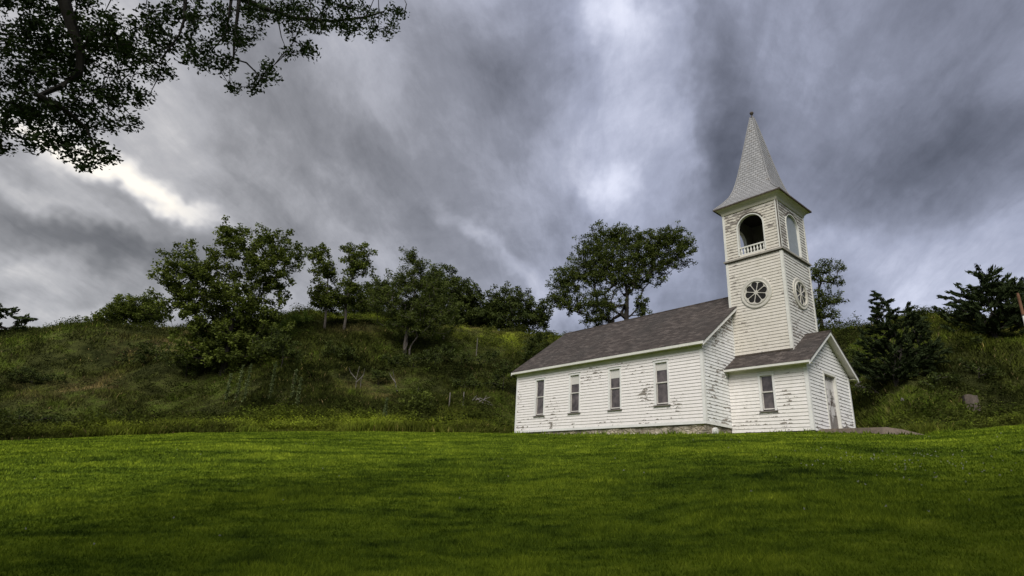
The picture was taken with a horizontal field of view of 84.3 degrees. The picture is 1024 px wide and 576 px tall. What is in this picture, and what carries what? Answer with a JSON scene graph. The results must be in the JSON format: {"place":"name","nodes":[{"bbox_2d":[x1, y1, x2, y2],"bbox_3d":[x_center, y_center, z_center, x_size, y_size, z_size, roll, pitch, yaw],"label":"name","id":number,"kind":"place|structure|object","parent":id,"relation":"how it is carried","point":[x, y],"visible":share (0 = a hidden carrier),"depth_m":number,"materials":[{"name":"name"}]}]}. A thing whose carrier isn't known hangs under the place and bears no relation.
{"place":"outdoors","nodes":[
{"label":"outdoors","id":0,"kind":"place"},
{"bbox_2d":[0,313,1023,575],"bbox_3d":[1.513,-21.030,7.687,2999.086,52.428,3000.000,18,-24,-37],"label":"ground","id":1,"kind":"structure","parent":0,"point":[82,347],"depth_m":7.21,"materials":[{"name":"green plant"}]},
{"bbox_2d":[0,303,37,330],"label":"conifer tree","id":2,"kind":"object","parent":1,"relation":"on","point":[25,319],"visible":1,"depth_m":67.01,"materials":[{"name":"green plant"}]},
{"bbox_2d":[0,407,66,425],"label":"shrub","id":3,"kind":"object","parent":1,"relation":"on","point":[27,415],"visible":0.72,"depth_m":30.86,"materials":[{"name":"green plant"}]},
{"bbox_2d":[4,366,67,383],"bbox_3d":[-40.709,7.652,48.526,4.308,1.707,2.547,12,-21,-24],"label":"shrub","id":4,"kind":"object","parent":1,"relation":"on","point":[40,377],"visible":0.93,"depth_m":48.32,"materials":[{"name":"green plant"}]},
{"bbox_2d":[87,409,131,422],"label":"shrub","id":5,"kind":"object","parent":1,"relation":"on","point":[112,414],"visible":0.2,"depth_m":39.53,"materials":[{"name":"green plant"}]},
{"bbox_2d":[82,292,170,326],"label":"broadleaf tree","id":6,"kind":"object","parent":1,"relation":"on","point":[132,310],"visible":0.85,"depth_m":76.60,"materials":[{"name":"green plant"}]},
{"bbox_2d":[113,341,164,363],"bbox_3d":[-34.660,6.136,53.412,4.104,2.838,3.071,6,-19,-7],"label":"shrub","id":7,"kind":"object","parent":1,"relation":"on","point":[142,356],"visible":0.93,"depth_m":52.89,"materials":[{"name":"green plant"}]},
{"bbox_2d":[152,343,218,376],"bbox_3d":[-29.103,6.506,50.091,4.393,3.142,5.765,60,-59,-67],"label":"shrub","id":8,"kind":"object","parent":1,"relation":"on","point":[184,363],"visible":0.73,"depth_m":49.96,"materials":[{"name":"green plant"}]},
{"bbox_2d":[0,0,409,173],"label":"overhanging tree","id":9,"kind":"object","parent":1,"relation":"on","point":[49,49],"visible":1,"depth_m":6.31,"materials":[{"name":"green plant"}]},
{"bbox_2d":[145,215,306,375],"bbox_3d":[-26.227,0.474,52.046,12.824,15.290,7.590,18,-24,-37],"label":"maple tree","id":10,"kind":"object","parent":1,"relation":"on","point":[234,321],"visible":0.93,"depth_m":51.13,"materials":[{"name":"green plant"}]},
{"bbox_2d":[224,373,232,400],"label":"tall weed","id":11,"kind":"object","parent":1,"relation":"on","point":[228,387],"visible":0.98,"depth_m":43.32,"materials":[{"name":"green plant"}]},
{"bbox_2d":[233,365,244,400],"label":"tall weed","id":12,"kind":"object","parent":1,"relation":"on","point":[239,382],"visible":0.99,"depth_m":43.01,"materials":[{"name":"green plant"}]},
{"bbox_2d":[241,363,252,401],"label":"tall weed","id":13,"kind":"object","parent":1,"relation":"on","point":[247,384],"visible":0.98,"depth_m":42.40,"materials":[{"name":"green plant"}]},
{"bbox_2d":[268,361,277,399],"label":"tall weed","id":14,"kind":"object","parent":1,"relation":"on","point":[271,384],"visible":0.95,"depth_m":42.50,"materials":[{"name":"green plant"}]},
{"bbox_2d":[253,326,307,366],"bbox_3d":[-20.097,5.459,48.885,4.804,3.945,3.294,18,-24,-37],"label":"shrub","id":15,"kind":"object","parent":1,"relation":"on","point":[291,352],"visible":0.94,"depth_m":48.77,"materials":[{"name":"green plant"}]},
{"bbox_2d":[290,369,297,397],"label":"tall weed","id":16,"kind":"object","parent":1,"relation":"on","point":[294,380],"visible":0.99,"depth_m":42.68,"materials":[{"name":"green plant"}]},
{"bbox_2d":[274,309,315,329],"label":"shrub","id":17,"kind":"object","parent":1,"relation":"on","point":[295,317],"visible":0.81,"depth_m":58.83,"materials":[{"name":"green plant"}]},
{"bbox_2d":[292,377,302,408],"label":"tall weed","id":18,"kind":"object","parent":1,"relation":"on","point":[298,392],"visible":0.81,"depth_m":40.49,"materials":[{"name":"green plant"}]},
{"bbox_2d":[303,242,346,330],"bbox_3d":[-20.316,-0.140,60.007,4.881,9.801,3.762,18,-24,-37],"label":"slim tree","id":19,"kind":"object","parent":1,"relation":"on","point":[327,270],"visible":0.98,"depth_m":60.06,"materials":[{"name":"green plant"}]},
{"bbox_2d":[321,340,358,359],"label":"shrub","id":20,"kind":"object","parent":1,"relation":"on","point":[350,350],"visible":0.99,"depth_m":51.96,"materials":[{"name":"green plant"}]},
{"bbox_2d":[313,241,377,328],"bbox_3d":[-17.516,-0.239,61.408,6.298,10.482,4.383,1,-19,7],"label":"slim tree","id":21,"kind":"object","parent":1,"relation":"on","point":[357,260],"visible":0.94,"depth_m":61.18,"materials":[{"name":"green plant"}]},
{"bbox_2d":[349,366,364,387],"bbox_3d":[-12.930,7.414,46.721,1.294,2.062,0.281,9,-20,-16],"label":"dead sapling","id":22,"kind":"object","parent":1,"relation":"on","point":[356,377],"visible":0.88,"depth_m":46.71,"materials":[{"name":"grey wood"}]},
{"bbox_2d":[337,272,411,314],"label":"broadleaf tree","id":23,"kind":"object","parent":1,"relation":"on","point":[380,284],"visible":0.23,"depth_m":85.80,"materials":[{"name":"green plant"}]},
{"bbox_2d":[367,368,393,383],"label":"shrub","id":24,"kind":"object","parent":1,"relation":"on","point":[376,372],"visible":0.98,"depth_m":48.13,"materials":[{"name":"green plant"}]},
{"bbox_2d":[382,396,388,416],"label":"tall weed","id":25,"kind":"object","parent":1,"relation":"on","point":[386,404],"visible":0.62,"depth_m":38.88,"materials":[{"name":"green plant"}]},
{"bbox_2d":[379,347,443,368],"bbox_3d":[-9.321,6.745,52.679,6.084,2.585,3.451,7,-20,-10],"label":"shrub","id":26,"kind":"object","parent":1,"relation":"on","point":[435,358],"visible":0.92,"depth_m":52.31,"materials":[{"name":"green plant"}]},
{"bbox_2d":[362,246,462,354],"bbox_3d":[-10.294,1.444,59.093,6.811,12.118,10.472,71,-69,-69],"label":"leaning tree","id":27,"kind":"object","parent":1,"relation":"on","point":[414,302],"visible":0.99,"depth_m":58.47,"materials":[{"name":"green plant"}]},
{"bbox_2d":[398,383,436,411],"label":"shrub","id":28,"kind":"object","parent":1,"relation":"on","point":[425,394],"visible":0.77,"depth_m":41.47,"materials":[{"name":"green plant"}]},
{"bbox_2d":[403,264,489,327],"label":"oak tree","id":29,"kind":"object","parent":1,"relation":"on","point":[468,300],"visible":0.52,"depth_m":88.23,"materials":[{"name":"green plant"}]},
{"bbox_2d":[449,372,482,389],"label":"shrub","id":30,"kind":"object","parent":1,"relation":"on","point":[465,383],"visible":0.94,"depth_m":47.79,"materials":[{"name":"green plant"}]},
{"bbox_2d":[434,341,501,366],"bbox_3d":[-4.413,6.967,56.505,6.671,2.761,3.320,1,-19,7],"label":"shrub","id":31,"kind":"object","parent":1,"relation":"on","point":[450,353],"visible":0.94,"depth_m":56.13,"materials":[{"name":"green plant"}]},
{"bbox_2d":[483,358,519,388],"bbox_3d":[-0.791,7.924,50.278,3.057,3.410,2.798,-2,-20,15],"label":"shrub","id":32,"kind":"object","parent":1,"relation":"on","point":[496,375],"visible":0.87,"depth_m":50.31,"materials":[{"name":"green plant"}]},
{"bbox_2d":[0,424,1023,575],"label":"lawn grass","id":33,"kind":"structure","parent":1,"relation":"on","point":[695,441],"depth_m":7.36,"materials":[{"name":"green plant"}]},
{"bbox_2d":[0,310,1023,440],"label":"tall weeds","id":34,"kind":"object","parent":1,"relation":"on","point":[908,391],"visible":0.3,"depth_m":44.27,"materials":[{"name":"green plant"}]},
{"bbox_2d":[0,303,1023,438],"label":"weed clumps","id":35,"kind":"object","parent":1,"relation":"on","point":[983,416],"visible":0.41,"depth_m":39.42,"materials":[{"name":"green plant"}]},
{"bbox_2d":[476,281,553,332],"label":"oak tree","id":36,"kind":"object","parent":1,"relation":"on","point":[504,310],"visible":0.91,"depth_m":86.50,"materials":[{"name":"green plant"}]},
{"bbox_2d":[25,436,1021,544],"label":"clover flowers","id":37,"kind":"object","parent":1,"relation":"on","point":[801,463],"visible":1,"depth_m":9.09,"materials":[{"name":"plant"}]},
{"bbox_2d":[516,327,551,361],"bbox_3d":[2.856,6.445,61.637,4.768,4.758,2.848,0,-19,8],"label":"hillside shrub","id":38,"kind":"object","parent":1,"relation":"on","point":[530,346],"visible":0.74,"depth_m":61.36,"materials":[{"name":"green plant"}]},
{"bbox_2d":[541,219,698,328],"bbox_3d":[11.139,1.737,58.821,16.504,18.811,6.057,0,-20,10],"label":"cottonwood tree","id":39,"kind":"object","parent":1,"relation":"on","point":[635,278],"visible":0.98,"depth_m":59.22,"materials":[{"name":"green plant"}]},
{"bbox_2d":[511,112,858,434],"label":"church","id":40,"kind":"structure","parent":1,"relation":"on","point":[755,351],"depth_m":25.21,"materials":[{"name":"paint"}]},
{"bbox_2d":[533,377,545,416],"bbox_3d":[1.503,5.817,30.217,0.185,2.055,0.851,18,-24,-37],"label":"window","id":41,"kind":"structure","parent":40,"relation":"in","point":[539,406],"depth_m":30.26,"materials":[{"name":"white paint"}]},
{"bbox_2d":[567,372,580,413],"bbox_3d":[3.154,5.259,28.365,0.185,2.055,0.851,18,-24,-37],"label":"window","id":42,"kind":"structure","parent":40,"relation":"in","point":[574,378],"depth_m":28.41,"materials":[{"name":"white paint"}]},
{"bbox_2d":[607,365,621,410],"bbox_3d":[4.826,4.694,26.489,0.185,2.055,0.851,18,-24,-37],"label":"window","id":43,"kind":"structure","parent":40,"relation":"in","point":[614,373],"depth_m":26.54,"materials":[{"name":"white paint"}]},
{"bbox_2d":[653,358,670,406],"bbox_3d":[6.515,4.109,24.600,0.185,2.025,0.851,18,-24,-37],"label":"window","id":44,"kind":"structure","parent":40,"relation":"in","point":[661,382],"depth_m":24.64,"materials":[{"name":"white paint"}]},
{"bbox_2d":[741,277,771,307],"bbox_3d":[10.839,0.201,25.140,0.085,1.430,1.430,18,-24,-37],"label":"rose window","id":45,"kind":"structure","parent":40,"relation":"in","point":[756,292],"depth_m":25.12,"materials":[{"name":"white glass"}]},
{"bbox_2d":[756,371,777,411],"bbox_3d":[10.368,4.217,22.967,0.185,1.606,0.743,18,-24,-37],"label":"window","id":46,"kind":"structure","parent":40,"relation":"in","point":[766,383],"depth_m":23.00,"materials":[{"name":"white paint"}]},
{"bbox_2d":[792,278,807,309],"bbox_3d":[12.752,0.254,24.992,1.430,1.430,0.085,18,-24,-37],"label":"rose window","id":47,"kind":"structure","parent":40,"relation":"in","point":[800,294],"depth_m":24.97,"materials":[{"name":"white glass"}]},
{"bbox_2d":[822,371,842,428],"bbox_3d":[12.933,4.697,22.941,1.220,2.496,0.182,18,-24,-37],"label":"door","id":48,"kind":"structure","parent":40,"relation":"in","point":[830,385],"depth_m":23.12,"materials":[{"name":"paint"}]},
{"bbox_2d":[810,258,849,325],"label":"cottonwood tree","id":49,"kind":"object","parent":1,"relation":"on","point":[820,307],"visible":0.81,"depth_m":67.53,"materials":[{"name":"green plant"}]},
{"bbox_2d":[843,346,865,373],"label":"shrub","id":50,"kind":"object","parent":1,"relation":"on","point":[849,357],"visible":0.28,"depth_m":44.40,"materials":[{"name":"green plant"}]},
{"bbox_2d":[851,382,879,395],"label":"shrub","id":51,"kind":"object","parent":1,"relation":"on","point":[866,389],"visible":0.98,"depth_m":38.68,"materials":[{"name":"green plant"}]},
{"bbox_2d":[820,427,923,434],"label":"path","id":52,"kind":"structure","parent":1,"relation":"on","point":[880,430],"depth_m":20.16,"materials":[{"name":"concrete"}]},
{"bbox_2d":[850,290,951,386],"bbox_3d":[26.215,3.410,38.631,3.975,7.090,5.838,18,-24,-37],"label":"cedar tree","id":53,"kind":"object","parent":1,"relation":"on","point":[911,358],"visible":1,"depth_m":38.01,"materials":[{"name":"green plant"}]},
{"bbox_2d":[917,371,959,389],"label":"shrub","id":54,"kind":"object","parent":1,"relation":"on","point":[935,378],"visible":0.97,"depth_m":35.10,"materials":[{"name":"green plant"}]},
{"bbox_2d":[962,394,980,410],"bbox_3d":[26.787,6.841,32.965,0.998,1.234,0.992,18,-24,-37],"label":"rock","id":55,"kind":"object","parent":1,"relation":"on","point":[970,398],"visible":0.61,"depth_m":32.77,"materials":[{"name":"grey stone"}]},
{"bbox_2d":[931,263,1023,338],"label":"cedar tree","id":56,"kind":"object","parent":1,"relation":"on","point":[1004,290],"visible":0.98,"depth_m":40.28,"materials":[{"name":"green plant"}]},
{"bbox_2d":[970,335,984,344],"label":"shrub","id":57,"kind":"object","parent":1,"relation":"on","point":[979,340],"visible":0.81,"depth_m":39.12,"materials":[{"name":"green plant"}]},
{"bbox_2d":[956,357,1005,377],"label":"shrub","id":58,"kind":"object","parent":1,"relation":"on","point":[974,368],"visible":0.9,"depth_m":36.46,"materials":[{"name":"green plant"}]},
{"bbox_2d":[1016,293,1023,321],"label":"flagpole","id":59,"kind":"object","parent":1,"relation":"on","point":[1020,305],"visible":1,"depth_m":23.05,"materials":[{"name":"brown paint"}]},
{"bbox_2d":[0,0,1023,335],"label":"sky","id":60,"kind":"structure","parent":0,"point":[482,138],"materials":[{"name":"grey"}]}
]}

